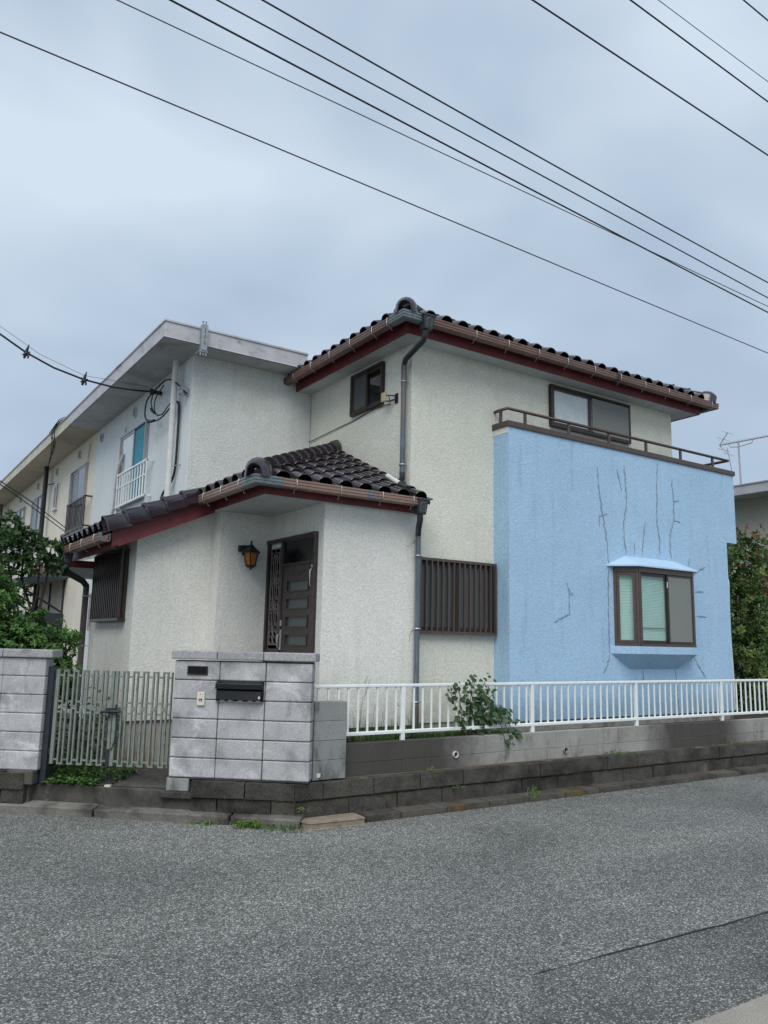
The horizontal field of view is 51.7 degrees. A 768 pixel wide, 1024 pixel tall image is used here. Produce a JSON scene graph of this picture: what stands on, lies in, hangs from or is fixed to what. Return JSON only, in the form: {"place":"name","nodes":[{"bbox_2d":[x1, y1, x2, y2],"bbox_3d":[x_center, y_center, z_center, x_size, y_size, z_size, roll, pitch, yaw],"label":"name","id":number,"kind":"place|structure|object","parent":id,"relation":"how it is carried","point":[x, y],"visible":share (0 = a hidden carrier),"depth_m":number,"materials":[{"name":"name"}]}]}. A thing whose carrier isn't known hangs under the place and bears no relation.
{"place":"outdoors","nodes":[
{"label":"outdoors","id":0,"kind":"place"},
{"bbox_2d":[48,711,168,783],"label":"yard path","id":1,"kind":"structure","parent":0,"point":[67,732],"depth_m":9.91,"materials":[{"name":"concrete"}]},
{"bbox_2d":[0,508,68,647],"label":"broadleaf tree","id":2,"kind":"object","parent":1,"relation":"on","point":[17,536],"visible":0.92,"depth_m":10.29,"materials":[{"name":"green plant"}]},
{"bbox_2d":[0,563,82,710],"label":"green shrub","id":3,"kind":"object","parent":1,"relation":"on","point":[24,633],"visible":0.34,"depth_m":8.85,"materials":[{"name":"green plant"}]},
{"bbox_2d":[56,624,84,717],"bbox_3d":[-3.983,2.116,9.355,0.714,1.609,0.686,2,-9,-3],"label":"leafy bush","id":4,"kind":"object","parent":1,"relation":"on","point":[76,636],"visible":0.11,"depth_m":9.54,"materials":[{"name":"green plant"}]},
{"bbox_2d":[49,684,123,774],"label":"undergrowth","id":5,"kind":"object","parent":1,"relation":"on","point":[75,746],"visible":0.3,"depth_m":8.87,"materials":[{"name":"green plant"}]},
{"bbox_2d":[42,758,137,785],"bbox_3d":[-3.039,2.692,8.211,0.921,0.236,0.732,0,-9,7],"label":"ground ivy","id":6,"kind":"object","parent":1,"relation":"on","point":[73,777],"visible":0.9,"depth_m":8.18,"materials":[{"name":"green plant"}]},
{"bbox_2d":[32,767,193,809],"bbox_3d":[-2.774,2.877,8.296,1.930,0.283,0.844,0,-9,6],"label":"entrance step","id":7,"kind":"object","parent":1,"relation":"on","point":[144,787],"visible":0.45,"depth_m":7.97,"materials":[{"name":"concrete"}]},
{"bbox_2d":[90,717,164,772],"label":"dry stalks","id":8,"kind":"object","parent":1,"relation":"on","point":[126,753],"visible":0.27,"depth_m":8.64,"materials":[{"name":"plant"}]},
{"bbox_2d":[0,318,310,717],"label":"terrace house","id":9,"kind":"structure","parent":1,"relation":"on","point":[212,406],"depth_m":12.37,"materials":[{"name":"white paint"}]},
{"bbox_2d":[13,506,25,552],"bbox_3d":[-10.418,0.588,22.571,0.060,1.340,1.406,7,-11,-33],"label":"window","id":10,"kind":"structure","parent":9,"relation":"in","point":[21,512],"depth_m":22.36,"materials":[{"name":"glass"}]},
{"bbox_2d":[0,481,64,527],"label":"drop wire","id":11,"kind":"object","parent":9,"relation":"attached to","point":[32,502],"visible":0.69,"depth_m":15.13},
{"bbox_2d":[0,484,64,531],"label":"drop wire","id":12,"kind":"object","parent":9,"relation":"attached to","point":[32,507],"visible":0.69,"depth_m":15.16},
{"bbox_2d":[29,494,41,538],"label":"window","id":13,"kind":"structure","parent":9,"relation":"in","point":[35,516],"depth_m":20.54,"materials":[{"name":"glass"}]},
{"bbox_2d":[12,576,67,635],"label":"window","id":14,"kind":"structure","parent":9,"relation":"attached to","point":[51,617],"depth_m":16.66,"materials":[{"name":"metal"}]},
{"bbox_2d":[51,482,59,511],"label":"window","id":15,"kind":"structure","parent":9,"relation":"in","point":[55,495],"depth_m":18.60,"materials":[{"name":"white glass"}]},
{"bbox_2d":[32,555,95,578],"bbox_3d":[-4.517,0.721,12.315,1.397,0.510,2.450,7,-11,-33],"label":"side canopy","id":16,"kind":"object","parent":9,"relation":"attached to","point":[82,568],"visible":0.12,"depth_m":11.67,"materials":[{"name":"white paint"}]},
{"bbox_2d":[0,326,150,391],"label":"service cable","id":17,"kind":"object","parent":9,"relation":"attached to","point":[27,354],"visible":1,"depth_m":11.86,"materials":[{"name":"black plastic"}]},
{"bbox_2d":[66,462,88,532],"bbox_3d":[-6.501,-0.285,16.769,0.060,1.340,1.376,7,-11,-33],"label":"window","id":18,"kind":"structure","parent":9,"relation":"in","point":[78,477],"depth_m":16.71,"materials":[{"name":"metal"}]},
{"bbox_2d":[86,593,91,630],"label":"window","id":19,"kind":"structure","parent":9,"relation":"in","point":[88,617],"depth_m":14.79,"materials":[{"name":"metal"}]},
{"bbox_2d":[116,419,149,507],"bbox_3d":[-4.304,-0.789,13.519,0.060,1.310,1.506,7,-11,-33],"label":"window","id":20,"kind":"structure","parent":9,"relation":"in","point":[135,450],"depth_m":13.45,"materials":[{"name":"metal"}]},
{"bbox_2d":[60,297,736,766],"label":"corner house","id":21,"kind":"structure","parent":1,"relation":"on","point":[444,499],"depth_m":10.44,"materials":[{"name":"beige paint"}]},
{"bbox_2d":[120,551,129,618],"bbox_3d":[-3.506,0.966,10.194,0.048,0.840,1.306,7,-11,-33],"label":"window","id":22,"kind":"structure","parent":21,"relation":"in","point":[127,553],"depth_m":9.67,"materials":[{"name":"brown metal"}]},
{"bbox_2d":[262,531,318,662],"bbox_3d":[-1.153,1.323,9.494,0.105,2.073,1.273,7,-11,-33],"label":"door","id":23,"kind":"structure","parent":21,"relation":"in","point":[296,597],"depth_m":9.49,"materials":[{"name":"brown metal"}]},
{"bbox_2d":[349,361,384,416],"bbox_3d":[-0.239,-1.710,11.086,0.055,0.605,0.826,7,-11,-33],"label":"window","id":24,"kind":"structure","parent":21,"relation":"in","point":[367,386],"depth_m":11.07,"materials":[{"name":"brown metal"}]},
{"bbox_2d":[421,560,493,632],"bbox_3d":[0.921,1.093,10.155,1.246,0.920,0.050,7,-11,-33],"label":"window","id":25,"kind":"structure","parent":21,"relation":"in","point":[423,561],"depth_m":10.15,"materials":[{"name":"brown metal"}]},
{"bbox_2d":[548,384,630,444],"bbox_3d":[3.150,-1.471,12.043,1.751,0.635,0.055,7,-11,-33],"label":"window","id":26,"kind":"structure","parent":21,"relation":"in","point":[567,404],"depth_m":12.01,"materials":[{"name":"brown metal"}]},
{"bbox_2d":[606,556,697,668],"bbox_3d":[4.100,1.497,11.731,2.000,1.637,0.352,7,-11,-33],"label":"bay window","id":27,"kind":"structure","parent":21,"relation":"in","point":[654,607],"depth_m":11.56,"materials":[{"name":"blue paint"}]},
{"bbox_2d":[0,772,767,1023],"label":"road","id":28,"kind":"structure","parent":0,"point":[479,916],"depth_m":5.37,"materials":[{"name":"grey asphalt"}]},
{"bbox_2d":[201,819,213,825],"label":"weed","id":29,"kind":"object","parent":28,"relation":"on","point":[207,822],"visible":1,"depth_m":7.54,"materials":[{"name":"green plant"}]},
{"bbox_2d":[229,821,251,827],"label":"weed","id":30,"kind":"object","parent":28,"relation":"on","point":[244,823],"visible":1,"depth_m":7.47,"materials":[{"name":"green plant"}]},
{"bbox_2d":[242,819,260,829],"bbox_3d":[-1.231,2.936,7.465,0.199,0.088,0.216,7,-11,-33],"label":"weed","id":31,"kind":"object","parent":28,"relation":"on","point":[254,824],"visible":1,"depth_m":7.46,"materials":[{"name":"green plant"}]},
{"bbox_2d":[255,824,282,831],"bbox_3d":[-1.066,2.959,7.435,0.316,0.048,0.226,7,-11,-33],"label":"weed","id":32,"kind":"object","parent":28,"relation":"on","point":[273,826],"visible":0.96,"depth_m":7.42,"materials":[{"name":"green plant"}]},
{"bbox_2d":[267,823,307,832],"bbox_3d":[-0.890,2.939,7.402,0.406,0.068,0.410,-2,-10,17],"label":"weed","id":33,"kind":"object","parent":28,"relation":"on","point":[284,828],"visible":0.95,"depth_m":7.36,"materials":[{"name":"green plant"}]},
{"bbox_2d":[300,813,364,830],"bbox_3d":[-0.505,2.991,7.651,0.672,0.057,0.291,7,-11,-33],"label":"broken slab","id":34,"kind":"object","parent":28,"relation":"on","point":[332,821],"depth_m":7.58,"materials":[{"name":"beige concrete"}]},
{"bbox_2d":[0,740,767,817],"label":"retaining wall","id":35,"kind":"structure","parent":28,"relation":"on","point":[352,794],"depth_m":8.58,"materials":[{"name":"concrete"}]},
{"bbox_2d":[0,648,62,771],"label":"gate wall","id":36,"kind":"structure","parent":35,"relation":"on","point":[23,681],"depth_m":8.11,"materials":[{"name":"grey concrete"}]},
{"bbox_2d":[39,666,173,783],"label":"gate","id":37,"kind":"structure","parent":36,"relation":"attached to","point":[112,711],"depth_m":8.07,"materials":[{"name":"grey metal"}]},
{"bbox_2d":[159,650,319,798],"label":"gate wall","id":38,"kind":"structure","parent":35,"relation":"on","point":[252,720],"depth_m":7.83,"materials":[{"name":"concrete"}]},
{"bbox_2d":[311,700,346,780],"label":"wall pier","id":39,"kind":"structure","parent":35,"relation":"on","point":[329,740],"depth_m":7.98,"materials":[{"name":"concrete"}]},
{"bbox_2d":[345,717,767,776],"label":"garden wall","id":40,"kind":"structure","parent":35,"relation":"on","point":[383,757],"depth_m":9.69,"materials":[{"name":"concrete"}]},
{"bbox_2d":[314,679,767,739],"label":"white fence","id":41,"kind":"object","parent":40,"relation":"on","point":[402,731],"visible":0.98,"depth_m":10.01,"materials":[{"name":"metal"}]},
{"bbox_2d":[445,673,522,747],"bbox_3d":[1.153,2.331,9.336,1.136,0.890,0.285,7,-11,-33],"label":"vine","id":42,"kind":"object","parent":41,"relation":"attached to","point":[479,716],"visible":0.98,"depth_m":9.30,"materials":[{"name":"green plant"}]},
{"bbox_2d":[599,749,638,755],"bbox_3d":[3.070,3.111,10.233,0.482,0.056,0.518,-7,-13,42],"label":"weed","id":43,"kind":"object","parent":35,"relation":"on","point":[618,752],"visible":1,"depth_m":10.22,"materials":[{"name":"green plant"}]},
{"bbox_2d":[727,739,747,744],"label":"weed","id":44,"kind":"object","parent":35,"relation":"on","point":[730,743],"visible":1,"depth_m":11.64,"materials":[{"name":"green plant"}]},
{"bbox_2d":[0,764,767,828],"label":"kerb","id":45,"kind":"structure","parent":28,"relation":"on","point":[103,811],"depth_m":7.96,"materials":[{"name":"concrete"}]},
{"bbox_2d":[521,786,539,798],"bbox_3d":[1.702,3.203,9.092,0.262,0.152,0.228,1,-9,4],"label":"weed","id":46,"kind":"object","parent":45,"relation":"on","point":[533,791],"visible":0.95,"depth_m":9.09,"materials":[{"name":"green plant"}]},
{"bbox_2d":[529,913,767,1023],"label":"road patch","id":47,"kind":"object","parent":28,"relation":"on","point":[693,977],"visible":1,"depth_m":4.20,"materials":[{"name":"grey asphalt"}]},
{"bbox_2d":[534,911,767,974],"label":"road seam","id":48,"kind":"object","parent":47,"relation":"on","point":[658,941],"visible":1,"depth_m":4.79,"materials":[{"name":"black asphalt"}]},
{"bbox_2d":[691,994,767,1023],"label":"gutter strip","id":49,"kind":"object","parent":28,"relation":"on","point":[754,1011],"visible":1,"depth_m":3.80,"materials":[{"name":"concrete"}]},
{"bbox_2d":[0,31,767,352],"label":"overhead cable","id":50,"kind":"object","parent":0,"point":[343,175],"visible":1,"depth_m":9.86,"materials":[{"name":"black rubber"}]},
{"bbox_2d":[0,0,767,484],"label":"sky","id":51,"kind":"structure","parent":0,"point":[125,210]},
{"bbox_2d":[117,0,767,306],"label":"overhead cable","id":52,"kind":"object","parent":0,"point":[405,135],"visible":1,"depth_m":9.22,"materials":[{"name":"black rubber"}]},
{"bbox_2d":[169,0,767,312],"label":"overhead cable","id":53,"kind":"object","parent":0,"point":[279,57],"visible":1,"depth_m":9.54,"materials":[{"name":"black rubber"}]},
{"bbox_2d":[216,0,767,297],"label":"overhead cable","id":54,"kind":"object","parent":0,"point":[262,24],"visible":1,"depth_m":9.85,"materials":[{"name":"black rubber"}]},
{"bbox_2d":[261,0,767,282],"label":"overhead cable","id":55,"kind":"object","parent":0,"point":[326,36],"visible":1,"depth_m":10.12,"materials":[{"name":"black rubber"}]},
{"bbox_2d":[350,702,767,740],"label":"garden soil","id":56,"kind":"structure","parent":0,"point":[747,716],"depth_m":12.99,"materials":[{"name":"brown soil"}]},
{"bbox_2d":[341,692,420,741],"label":"tall stalks","id":57,"kind":"object","parent":56,"relation":"on","point":[383,724],"visible":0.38,"depth_m":8.80,"materials":[{"name":"green plant"}]},
{"bbox_2d":[346,719,513,742],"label":"garden grass","id":58,"kind":"structure","parent":56,"relation":"on","point":[395,736],"depth_m":8.97,"materials":[{"name":"green plant"}]},
{"bbox_2d":[727,523,767,711],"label":"photinia hedge","id":59,"kind":"object","parent":56,"relation":"on","point":[748,638],"visible":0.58,"depth_m":14.36,"materials":[{"name":"green plant"}]},
{"bbox_2d":[531,0,767,155],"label":"overhead cable","id":60,"kind":"object","parent":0,"point":[604,47],"visible":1,"depth_m":9.44,"materials":[{"name":"black rubber"}]},
{"bbox_2d":[630,0,767,101],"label":"overhead cable","id":61,"kind":"object","parent":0,"point":[682,38],"visible":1,"depth_m":10.16,"materials":[{"name":"black rubber"}]},
{"bbox_2d":[658,0,767,81],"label":"overhead cable","id":62,"kind":"object","parent":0,"point":[712,40],"visible":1,"depth_m":10.41,"materials":[{"name":"black rubber"}]},
{"bbox_2d":[729,480,767,703],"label":"neighbour house","id":63,"kind":"structure","parent":0,"point":[751,503],"depth_m":17.68,"materials":[{"name":"stucco wall"},{"name":"concrete"}]},
{"bbox_2d":[717,431,767,483],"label":"tv antenna","id":64,"kind":"object","parent":63,"relation":"on","point":[737,442],"visible":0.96,"depth_m":18.23,"materials":[{"name":"metal"}]},
{"bbox_2d":[743,0,767,20],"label":"overhead cable","id":65,"kind":"object","parent":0,"point":[758,12],"visible":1,"depth_m":11.16,"materials":[{"name":"black rubber"}]}
]}

